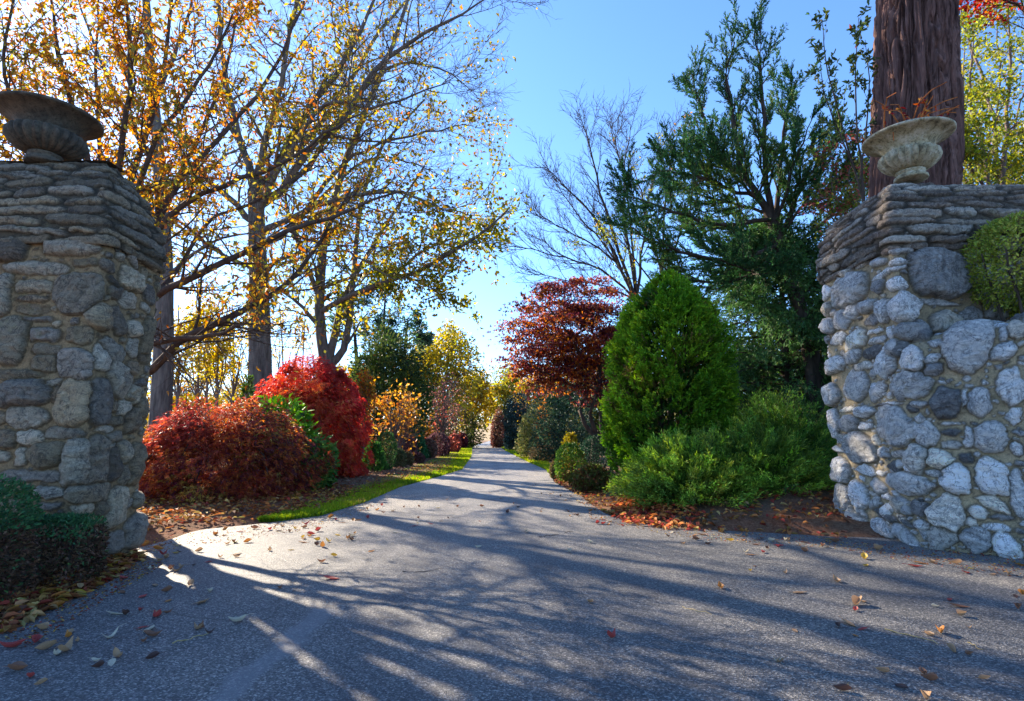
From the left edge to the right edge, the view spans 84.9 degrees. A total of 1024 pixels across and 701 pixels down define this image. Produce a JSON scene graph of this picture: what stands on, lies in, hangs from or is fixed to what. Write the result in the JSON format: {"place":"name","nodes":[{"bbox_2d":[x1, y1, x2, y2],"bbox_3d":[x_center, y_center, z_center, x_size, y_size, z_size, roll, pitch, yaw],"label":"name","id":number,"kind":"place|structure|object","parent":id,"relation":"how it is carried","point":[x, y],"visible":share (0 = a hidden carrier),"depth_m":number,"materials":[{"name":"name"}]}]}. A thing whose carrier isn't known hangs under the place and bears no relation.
{"place":"outdoors","nodes":[
{"label":"outdoors","id":0,"kind":"place"},
{"bbox_2d":[229,375,254,469],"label":"shrub","id":1,"kind":"object","parent":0,"point":[248,385],"visible":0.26,"depth_m":14.77,"materials":[{"name":"green plant"}]},
{"bbox_2d":[257,447,472,521],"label":"grass","id":2,"kind":"structure","parent":0,"point":[463,457],"depth_m":10.16,"materials":[{"name":"plant"}]},
{"bbox_2d":[300,457,451,508],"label":"leaf litter","id":3,"kind":"object","parent":2,"relation":"on","point":[389,474],"visible":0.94,"depth_m":14.31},
{"bbox_2d":[0,422,884,622],"bbox_3d":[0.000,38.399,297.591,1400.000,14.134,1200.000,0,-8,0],"label":"ground","id":4,"kind":"structure","parent":0,"point":[854,528],"depth_m":6.90,"materials":[{"name":"soil"}]},
{"bbox_2d":[0,473,45,605],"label":"box hedge","id":5,"kind":"object","parent":4,"relation":"on","point":[23,544],"visible":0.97,"depth_m":3.66,"materials":[{"name":"green plant"}]},
{"bbox_2d":[0,511,110,589],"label":"box hedge","id":6,"kind":"object","parent":4,"relation":"on","point":[89,539],"visible":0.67,"depth_m":4.08,"materials":[{"name":"green plant"}]},
{"bbox_2d":[0,548,146,633],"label":"leaf litter","id":7,"kind":"object","parent":4,"relation":"on","point":[33,604],"visible":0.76,"depth_m":3.73,"materials":[{"name":"plant"}]},
{"bbox_2d":[0,160,166,579],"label":"stone pier","id":8,"kind":"structure","parent":4,"relation":"on","point":[83,257],"depth_m":4.74,"materials":[{"name":"stone"}]},
{"bbox_2d":[0,90,103,163],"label":"garden urn","id":9,"kind":"object","parent":8,"relation":"on","point":[39,128],"visible":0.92,"depth_m":5.15,"materials":[{"name":"stone"}]},
{"bbox_2d":[15,0,297,437],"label":"tall tree","id":10,"kind":"object","parent":4,"relation":"on","point":[159,399],"visible":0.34,"depth_m":16.24,"materials":[{"name":"brown plant"}]},
{"bbox_2d":[147,298,209,421],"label":"yellow sapling","id":11,"kind":"object","parent":4,"relation":"on","point":[176,330],"visible":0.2,"depth_m":21.14,"materials":[{"name":"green plant"}]},
{"bbox_2d":[146,366,214,404],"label":"distant tree","id":12,"kind":"object","parent":4,"relation":"on","point":[184,389],"visible":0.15,"depth_m":61.74,"materials":[{"name":"yellow plant"}]},
{"bbox_2d":[144,392,225,436],"bbox_3d":[-19.535,4.411,33.529,5.612,3.757,5.373,-5,-10,31],"label":"understory shrub","id":13,"kind":"object","parent":4,"relation":"on","point":[188,400],"visible":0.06,"depth_m":33.19,"materials":[{"name":"yellow plant"}]},
{"bbox_2d":[174,291,231,415],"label":"yellow sapling","id":14,"kind":"object","parent":4,"relation":"on","point":[196,390],"visible":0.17,"depth_m":24.03,"materials":[{"name":"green plant"}]},
{"bbox_2d":[179,304,226,416],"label":"yellow sapling","id":15,"kind":"object","parent":4,"relation":"on","point":[207,389],"visible":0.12,"depth_m":29.03,"materials":[{"name":"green plant"}]},
{"bbox_2d":[177,293,244,416],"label":"yellow sapling","id":16,"kind":"object","parent":4,"relation":"on","point":[216,353],"visible":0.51,"depth_m":20.06,"materials":[{"name":"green plant"}]},
{"bbox_2d":[201,373,246,411],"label":"distant tree","id":17,"kind":"object","parent":4,"relation":"on","point":[226,396],"visible":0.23,"depth_m":74.33,"materials":[{"name":"yellow plant"}]},
{"bbox_2d":[200,305,248,410],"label":"yellow sapling","id":18,"kind":"object","parent":4,"relation":"on","point":[235,381],"visible":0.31,"depth_m":23.07,"materials":[{"name":"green plant"}]},
{"bbox_2d":[210,298,248,398],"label":"yellow sapling","id":19,"kind":"object","parent":4,"relation":"on","point":[241,381],"visible":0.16,"depth_m":26.14,"materials":[{"name":"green plant"}]},
{"bbox_2d":[138,383,337,503],"bbox_3d":[-5.016,1.623,9.996,3.510,1.986,3.506,-7,-11,37],"label":"laceleaf maple","id":20,"kind":"object","parent":4,"relation":"on","point":[184,454],"visible":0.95,"depth_m":9.10,"materials":[{"name":"red plant"}]},
{"bbox_2d":[0,0,494,422],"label":"cherry tree","id":21,"kind":"object","parent":4,"relation":"on","point":[160,204],"visible":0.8,"depth_m":7.42,"materials":[{"name":"orange plant"}]},
{"bbox_2d":[139,474,361,532],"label":"leaf litter","id":22,"kind":"object","parent":4,"relation":"on","point":[151,511],"visible":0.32,"depth_m":7.90,"materials":[{"name":"plant"}]},
{"bbox_2d":[234,392,321,480],"bbox_3d":[-4.825,1.853,11.422,1.758,2.063,2.288,-4,-9,24],"label":"rhododendron","id":23,"kind":"object","parent":4,"relation":"on","point":[297,408],"visible":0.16,"depth_m":11.51,"materials":[{"name":"green plant"}]},
{"bbox_2d":[271,298,303,382],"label":"yellow sapling","id":24,"kind":"object","parent":4,"relation":"on","point":[280,341],"visible":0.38,"depth_m":27.36,"materials":[{"name":"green plant"}]},
{"bbox_2d":[283,299,331,378],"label":"yellow sapling","id":25,"kind":"object","parent":4,"relation":"on","point":[300,345],"visible":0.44,"depth_m":30.31,"materials":[{"name":"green plant"}]},
{"bbox_2d":[251,353,374,477],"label":"laceleaf maple","id":26,"kind":"object","parent":4,"relation":"on","point":[330,401],"visible":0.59,"depth_m":13.53,"materials":[{"name":"red plant"}]},
{"bbox_2d":[292,431,340,490],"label":"rhododendron","id":27,"kind":"object","parent":4,"relation":"on","point":[330,480],"visible":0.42,"depth_m":10.60,"materials":[{"name":"green plant"}]},
{"bbox_2d":[82,0,555,402],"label":"oak tree","id":28,"kind":"object","parent":4,"relation":"on","point":[329,110],"visible":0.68,"depth_m":18.03,"materials":[{"name":"yellow plant"}]},
{"bbox_2d":[336,358,370,408],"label":"distant tree","id":29,"kind":"object","parent":4,"relation":"on","point":[344,367],"visible":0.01,"depth_m":57.56,"materials":[{"name":"yellow plant"}]},
{"bbox_2d":[326,289,395,370],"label":"pine tree","id":30,"kind":"object","parent":4,"relation":"on","point":[378,320],"visible":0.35,"depth_m":29.87,"materials":[{"name":"green plant"}]},
{"bbox_2d":[355,363,381,458],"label":"twiggy bush","id":31,"kind":"object","parent":4,"relation":"on","point":[365,392],"visible":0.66,"depth_m":17.33,"materials":[{"name":"green plant"}]},
{"bbox_2d":[301,451,436,498],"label":"leaf litter","id":32,"kind":"object","parent":4,"relation":"on","point":[376,475],"visible":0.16,"depth_m":13.28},
{"bbox_2d":[361,440,388,471],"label":"clipped shrub","id":33,"kind":"object","parent":4,"relation":"on","point":[376,449],"visible":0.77,"depth_m":15.32,"materials":[{"name":"green plant"}]},
{"bbox_2d":[351,279,415,424],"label":"pine tree","id":34,"kind":"object","parent":4,"relation":"on","point":[405,327],"visible":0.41,"depth_m":31.26,"materials":[{"name":"green plant"}]},
{"bbox_2d":[227,0,544,429],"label":"forked tree","id":35,"kind":"object","parent":4,"relation":"on","point":[330,355],"visible":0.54,"depth_m":18.05,"materials":[{"name":"yellow plant"}]},
{"bbox_2d":[376,430,397,469],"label":"clipped shrub","id":36,"kind":"object","parent":4,"relation":"on","point":[383,436],"visible":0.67,"depth_m":16.51,"materials":[{"name":"green plant"}]},
{"bbox_2d":[346,321,435,455],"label":"yew tree","id":37,"kind":"object","parent":4,"relation":"on","point":[389,357],"visible":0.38,"depth_m":24.22,"materials":[{"name":"green plant"}]},
{"bbox_2d":[357,377,431,459],"bbox_3d":[-3.983,2.414,18.955,2.204,3.092,2.222,-5,-10,30],"label":"twiggy bush","id":38,"kind":"object","parent":4,"relation":"on","point":[399,431],"visible":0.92,"depth_m":18.84,"materials":[{"name":"orange plant"}]},
{"bbox_2d":[391,448,406,466],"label":"clipped shrub","id":39,"kind":"object","parent":4,"relation":"on","point":[401,456],"visible":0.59,"depth_m":17.77,"materials":[{"name":"green plant"}]},
{"bbox_2d":[371,301,434,359],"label":"pine tree","id":40,"kind":"object","parent":4,"relation":"on","point":[427,337],"visible":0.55,"depth_m":34.09,"materials":[{"name":"green plant"}]},
{"bbox_2d":[401,451,413,465],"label":"clipped shrub","id":41,"kind":"object","parent":4,"relation":"on","point":[410,458],"visible":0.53,"depth_m":18.53,"materials":[{"name":"green plant"}]},
{"bbox_2d":[399,434,417,452],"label":"clipped shrub","id":42,"kind":"object","parent":4,"relation":"on","point":[413,449],"visible":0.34,"depth_m":21.13,"materials":[{"name":"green plant"}]},
{"bbox_2d":[412,452,424,463],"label":"clipped shrub","id":43,"kind":"object","parent":4,"relation":"on","point":[419,457],"visible":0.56,"depth_m":20.02,"materials":[{"name":"red plant"}]},
{"bbox_2d":[409,433,428,458],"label":"clipped shrub","id":44,"kind":"object","parent":4,"relation":"on","point":[422,444],"visible":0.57,"depth_m":22.37,"materials":[{"name":"green plant"}]},
{"bbox_2d":[425,438,437,457],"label":"clipped shrub","id":45,"kind":"object","parent":4,"relation":"on","point":[432,442],"visible":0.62,"depth_m":24.36,"materials":[{"name":"red plant"}]},
{"bbox_2d":[426,432,450,455],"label":"clipped shrub","id":46,"kind":"object","parent":4,"relation":"on","point":[444,438],"visible":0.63,"depth_m":26.60,"materials":[{"name":"red plant"}]},
{"bbox_2d":[422,372,469,447],"bbox_3d":[-3.527,3.280,28.942,2.928,4.345,2.930,0,-8,0],"label":"twiggy bush","id":47,"kind":"object","parent":4,"relation":"on","point":[444,418],"visible":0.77,"depth_m":28.83,"materials":[{"name":"brown plant"}]},
{"bbox_2d":[397,318,495,427],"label":"domed tree","id":48,"kind":"object","parent":4,"relation":"on","point":[447,350],"visible":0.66,"depth_m":39.20,"materials":[{"name":"yellow plant"}]},
{"bbox_2d":[448,433,461,451],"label":"clipped shrub","id":49,"kind":"object","parent":4,"relation":"on","point":[453,444],"visible":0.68,"depth_m":32.55,"materials":[{"name":"red plant"}]},
{"bbox_2d":[428,400,486,447],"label":"understory shrub","id":50,"kind":"object","parent":4,"relation":"on","point":[471,430],"visible":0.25,"depth_m":43.87,"materials":[{"name":"green plant"}]},
{"bbox_2d":[459,433,467,447],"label":"clipped shrub","id":51,"kind":"object","parent":4,"relation":"on","point":[464,440],"visible":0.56,"depth_m":42.39,"materials":[{"name":"red plant"}]},
{"bbox_2d":[454,367,497,442],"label":"yellow tree","id":52,"kind":"object","parent":4,"relation":"on","point":[479,401],"visible":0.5,"depth_m":52.85,"materials":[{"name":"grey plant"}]},
{"bbox_2d":[489,406,505,447],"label":"red shrub","id":53,"kind":"object","parent":4,"relation":"on","point":[497,439],"visible":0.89,"depth_m":45.26,"materials":[{"name":"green plant"}]},
{"bbox_2d":[500,395,520,436],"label":"understory shrub","id":54,"kind":"object","parent":4,"relation":"on","point":[504,408],"visible":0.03,"depth_m":49.94,"materials":[{"name":"green plant"}]},
{"bbox_2d":[502,389,532,449],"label":"holly","id":55,"kind":"object","parent":4,"relation":"on","point":[515,417],"visible":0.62,"depth_m":37.41,"materials":[{"name":"green plant"}]},
{"bbox_2d":[509,375,556,413],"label":"yellow tree","id":56,"kind":"object","parent":4,"relation":"on","point":[525,386],"visible":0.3,"depth_m":45.40,"materials":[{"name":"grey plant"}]},
{"bbox_2d":[514,402,561,456],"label":"variegated shrub","id":57,"kind":"object","parent":4,"relation":"on","point":[524,432],"visible":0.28,"depth_m":25.40,"materials":[{"name":"green plant"}]},
{"bbox_2d":[529,394,558,455],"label":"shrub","id":58,"kind":"object","parent":4,"relation":"on","point":[540,424],"visible":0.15,"depth_m":24.29,"materials":[{"name":"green plant"}]},
{"bbox_2d":[548,461,556,478],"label":"verge shrub","id":59,"kind":"object","parent":4,"relation":"on","point":[551,471],"visible":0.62,"depth_m":13.97,"materials":[{"name":"green plant"}]},
{"bbox_2d":[473,273,638,470],"bbox_3d":[1.769,0.596,16.105,5.944,5.902,4.640,0,-8,0],"label":"purple maple","id":60,"kind":"object","parent":4,"relation":"on","point":[557,349],"visible":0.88,"depth_m":15.78,"materials":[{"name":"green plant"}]},
{"bbox_2d":[536,385,575,438],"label":"understory shrub","id":61,"kind":"object","parent":4,"relation":"on","point":[560,407],"visible":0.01,"depth_m":33.15,"materials":[{"name":"green plant"}]},
{"bbox_2d":[526,380,597,460],"bbox_3d":[2.154,2.663,22.882,3.016,3.769,2.781,5,-10,-30],"label":"holly","id":62,"kind":"object","parent":4,"relation":"on","point":[580,435],"visible":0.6,"depth_m":22.33,"materials":[{"name":"green plant"}]},
{"bbox_2d":[559,431,579,470],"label":"golden conifer","id":63,"kind":"object","parent":4,"relation":"on","point":[570,435],"visible":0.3,"depth_m":16.11,"materials":[{"name":"yellow plant"}]},
{"bbox_2d":[554,441,587,481],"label":"boxwood","id":64,"kind":"object","parent":4,"relation":"on","point":[559,470],"visible":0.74,"depth_m":12.98,"materials":[{"name":"green plant"}]},
{"bbox_2d":[564,385,608,454],"bbox_3d":[4.486,3.600,29.668,3.637,4.221,3.301,0,-8,0],"label":"understory shrub","id":65,"kind":"object","parent":4,"relation":"on","point":[596,417],"visible":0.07,"depth_m":28.75,"materials":[{"name":"green plant"}]},
{"bbox_2d":[488,81,684,398],"bbox_3d":[3.035,-3.422,21.968,8.829,15.406,5.306,0,-8,0],"label":"bare tree","id":66,"kind":"object","parent":4,"relation":"on","point":[636,288],"visible":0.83,"depth_m":21.94,"materials":[{"name":"brown plant"}]},
{"bbox_2d":[548,471,628,513],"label":"leaf litter","id":67,"kind":"object","parent":4,"relation":"on","point":[602,494],"visible":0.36,"depth_m":9.64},
{"bbox_2d":[567,461,615,492],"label":"dwarf shrub","id":68,"kind":"object","parent":4,"relation":"on","point":[582,478],"visible":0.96,"depth_m":10.62,"materials":[{"name":"green plant"}]},
{"bbox_2d":[580,434,614,472],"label":"boxwood","id":69,"kind":"object","parent":4,"relation":"on","point":[585,443],"visible":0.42,"depth_m":14.29,"materials":[{"name":"green plant"}]},
{"bbox_2d":[563,107,710,411],"bbox_3d":[4.171,-2.049,17.322,5.338,11.329,2.525,0,-8,0],"label":"thin tree","id":70,"kind":"object","parent":4,"relation":"on","point":[603,228],"visible":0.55,"depth_m":17.38,"materials":[{"name":"green plant"}]},
{"bbox_2d":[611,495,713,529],"bbox_3d":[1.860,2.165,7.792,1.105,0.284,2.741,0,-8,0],"label":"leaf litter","id":71,"kind":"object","parent":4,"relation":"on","point":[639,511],"visible":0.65,"depth_m":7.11,"materials":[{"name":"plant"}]},
{"bbox_2d":[597,268,743,487],"bbox_3d":[2.835,0.563,10.178,2.541,4.262,2.654,-3,-9,21],"label":"arborvitae","id":72,"kind":"object","parent":4,"relation":"on","point":[661,311],"visible":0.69,"depth_m":9.60,"materials":[{"name":"green plant"}]},
{"bbox_2d":[603,424,786,510],"bbox_3d":[2.599,1.734,8.265,2.576,1.350,2.474,0,-8,0],"label":"spreading juniper","id":73,"kind":"object","parent":4,"relation":"on","point":[647,484],"visible":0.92,"depth_m":7.75,"materials":[{"name":"green plant"}]},
{"bbox_2d":[608,481,851,538],"bbox_3d":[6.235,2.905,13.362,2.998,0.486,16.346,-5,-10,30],"label":"leaf litter","id":74,"kind":"object","parent":4,"relation":"on","point":[720,529],"visible":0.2,"depth_m":6.84,"materials":[{"name":"plant"}]},
{"bbox_2d":[593,0,869,472],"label":"cedar","id":75,"kind":"object","parent":4,"relation":"on","point":[716,153],"visible":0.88,"depth_m":12.59,"materials":[{"name":"green plant"}]},
{"bbox_2d":[654,411,837,497],"bbox_3d":[3.535,1.621,8.599,3.170,1.394,2.840,0,-8,0],"label":"spreading juniper","id":76,"kind":"object","parent":4,"relation":"on","point":[772,457],"visible":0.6,"depth_m":8.04,"materials":[{"name":"green plant"}]},
{"bbox_2d":[687,203,833,454],"bbox_3d":[6.680,0.101,13.454,5.521,7.267,5.265,0,-8,0],"label":"hemlock","id":77,"kind":"object","parent":4,"relation":"on","point":[773,316],"visible":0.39,"depth_m":12.87,"materials":[{"name":"green plant"}]},
{"bbox_2d":[732,383,837,469],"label":"spreading juniper","id":78,"kind":"object","parent":4,"relation":"on","point":[790,420],"visible":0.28,"depth_m":10.31,"materials":[{"name":"green plant"}]},
{"bbox_2d":[796,118,869,238],"bbox_3d":[6.990,-1.090,11.222,2.596,7.619,1.469,7,-11,-41],"label":"shrub","id":79,"kind":"object","parent":4,"relation":"on","point":[847,201],"visible":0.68,"depth_m":11.44,"materials":[{"name":"green plant"}]},
{"bbox_2d":[804,0,880,201],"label":"plum sapling","id":80,"kind":"object","parent":4,"relation":"on","point":[852,58],"visible":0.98,"depth_m":8.74,"materials":[{"name":"green plant"}]},
{"bbox_2d":[868,0,964,197],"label":"shaggy tree","id":81,"kind":"object","parent":4,"relation":"on","point":[916,46],"visible":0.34,"depth_m":8.64,"materials":[{"name":"brown plant"}]},
{"bbox_2d":[815,182,1023,547],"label":"stone pier","id":82,"kind":"structure","parent":4,"relation":"on","point":[890,263],"depth_m":6.03,"materials":[{"name":"stone"}]},
{"bbox_2d":[861,116,956,183],"bbox_3d":[4.605,-2.230,6.489,0.910,0.545,0.910,0,-8,0],"label":"garden urn","id":83,"kind":"object","parent":82,"relation":"on","point":[912,152],"visible":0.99,"depth_m":6.31,"materials":[{"name":"stone"}]},
{"bbox_2d":[857,82,959,144],"bbox_3d":[4.606,-2.660,6.540,0.847,0.692,1.066,0,-8,0],"label":"withered plant","id":84,"kind":"object","parent":83,"relation":"in","point":[925,110],"visible":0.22,"depth_m":6.37,"materials":[{"name":"brown plant"}]},
{"bbox_2d":[869,312,1023,558],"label":"wall","id":85,"kind":"structure","parent":4,"relation":"on","point":[960,384],"depth_m":5.29,"materials":[{"name":"stone"}]},
{"bbox_2d":[959,0,1023,33],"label":"red maple","id":86,"kind":"object","parent":4,"relation":"on","point":[965,7],"visible":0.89,"depth_m":10.32,"materials":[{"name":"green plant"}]},
{"bbox_2d":[959,0,1023,184],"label":"leafy tree","id":87,"kind":"object","parent":4,"relation":"on","point":[997,168],"visible":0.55,"depth_m":12.82,"materials":[{"name":"yellow plant"}]},
{"bbox_2d":[961,0,1023,184],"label":"leafy tree","id":88,"kind":"object","parent":4,"relation":"on","point":[999,67],"visible":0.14,"depth_m":15.74,"materials":[{"name":"green plant"}]},
{"bbox_2d":[0,441,1023,700],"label":"driveway","id":89,"kind":"structure","parent":0,"point":[508,611],"depth_m":3.41,"materials":[{"name":"asphalt"}]},
{"bbox_2d":[2,661,27,669],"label":"fallen leaf","id":90,"kind":"object","parent":89,"relation":"on","point":[18,665],"visible":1,"depth_m":2.61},
{"bbox_2d":[0,638,36,646],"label":"fallen leaf","id":91,"kind":"object","parent":89,"relation":"on","point":[12,644],"visible":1,"depth_m":2.90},
{"bbox_2d":[36,622,51,629],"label":"fallen leaf","id":92,"kind":"object","parent":89,"relation":"on","point":[43,626],"visible":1,"depth_m":3.15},
{"bbox_2d":[34,639,63,649],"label":"fallen leaf","id":93,"kind":"object","parent":89,"relation":"on","point":[45,645],"visible":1,"depth_m":2.87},
{"bbox_2d":[55,635,73,651],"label":"fallen leaf","id":94,"kind":"object","parent":89,"relation":"on","point":[67,646],"visible":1,"depth_m":2.86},
{"bbox_2d":[112,644,122,656],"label":"fallen leaf","id":95,"kind":"object","parent":89,"relation":"on","point":[117,652],"visible":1,"depth_m":2.78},
{"bbox_2d":[143,630,161,635],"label":"fallen leaf","id":96,"kind":"object","parent":89,"relation":"on","point":[150,633],"visible":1,"depth_m":3.06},
{"bbox_2d":[146,651,164,658],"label":"fallen leaf","id":97,"kind":"object","parent":89,"relation":"on","point":[153,654],"visible":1,"depth_m":2.76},
{"bbox_2d":[5,501,1023,646],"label":"leaf crumbs","id":98,"kind":"object","parent":89,"relation":"on","point":[133,577],"visible":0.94,"depth_m":4.98,"materials":[{"name":"plant"}]},
{"bbox_2d":[833,683,855,690],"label":"fallen leaf","id":99,"kind":"object","parent":89,"relation":"on","point":[843,686],"visible":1,"depth_m":2.40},
{"bbox_2d":[852,594,861,604],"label":"fallen leaf","id":100,"kind":"object","parent":89,"relation":"on","point":[856,600],"visible":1,"depth_m":3.65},
{"bbox_2d":[921,672,942,680],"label":"fallen leaf","id":101,"kind":"object","parent":89,"relation":"on","point":[931,676],"visible":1,"depth_m":2.50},
{"bbox_2d":[0,0,1023,420],"label":"sky","id":102,"kind":"structure","parent":0,"point":[607,45],"materials":[{"name":"blue"}]},
{"label":"lawn verge","id":103,"kind":"structure","parent":0,"visible":0},
{"bbox_2d":[478,362,528,426],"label":"yellow tree","id":104,"kind":"object","parent":103,"relation":"on","point":[502,388],"visible":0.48,"depth_m":56.48,"materials":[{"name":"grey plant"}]},
{"bbox_2d":[501,447,549,471],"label":"grass","id":105,"kind":"structure","parent":103,"relation":"on","point":[544,464],"depth_m":21.72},
{"bbox_2d":[528,445,556,460],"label":"verge shrub","id":106,"kind":"object","parent":103,"relation":"on","point":[532,449],"visible":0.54,"depth_m":22.30,"materials":[{"name":"green plant"}]},
{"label":"raised bed soil","id":107,"kind":"structure","parent":0,"visible":0},
{"bbox_2d":[960,210,1023,321],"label":"round yew","id":108,"kind":"object","parent":107,"relation":"on","point":[992,229],"visible":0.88,"depth_m":5.55,"materials":[{"name":"green plant"}]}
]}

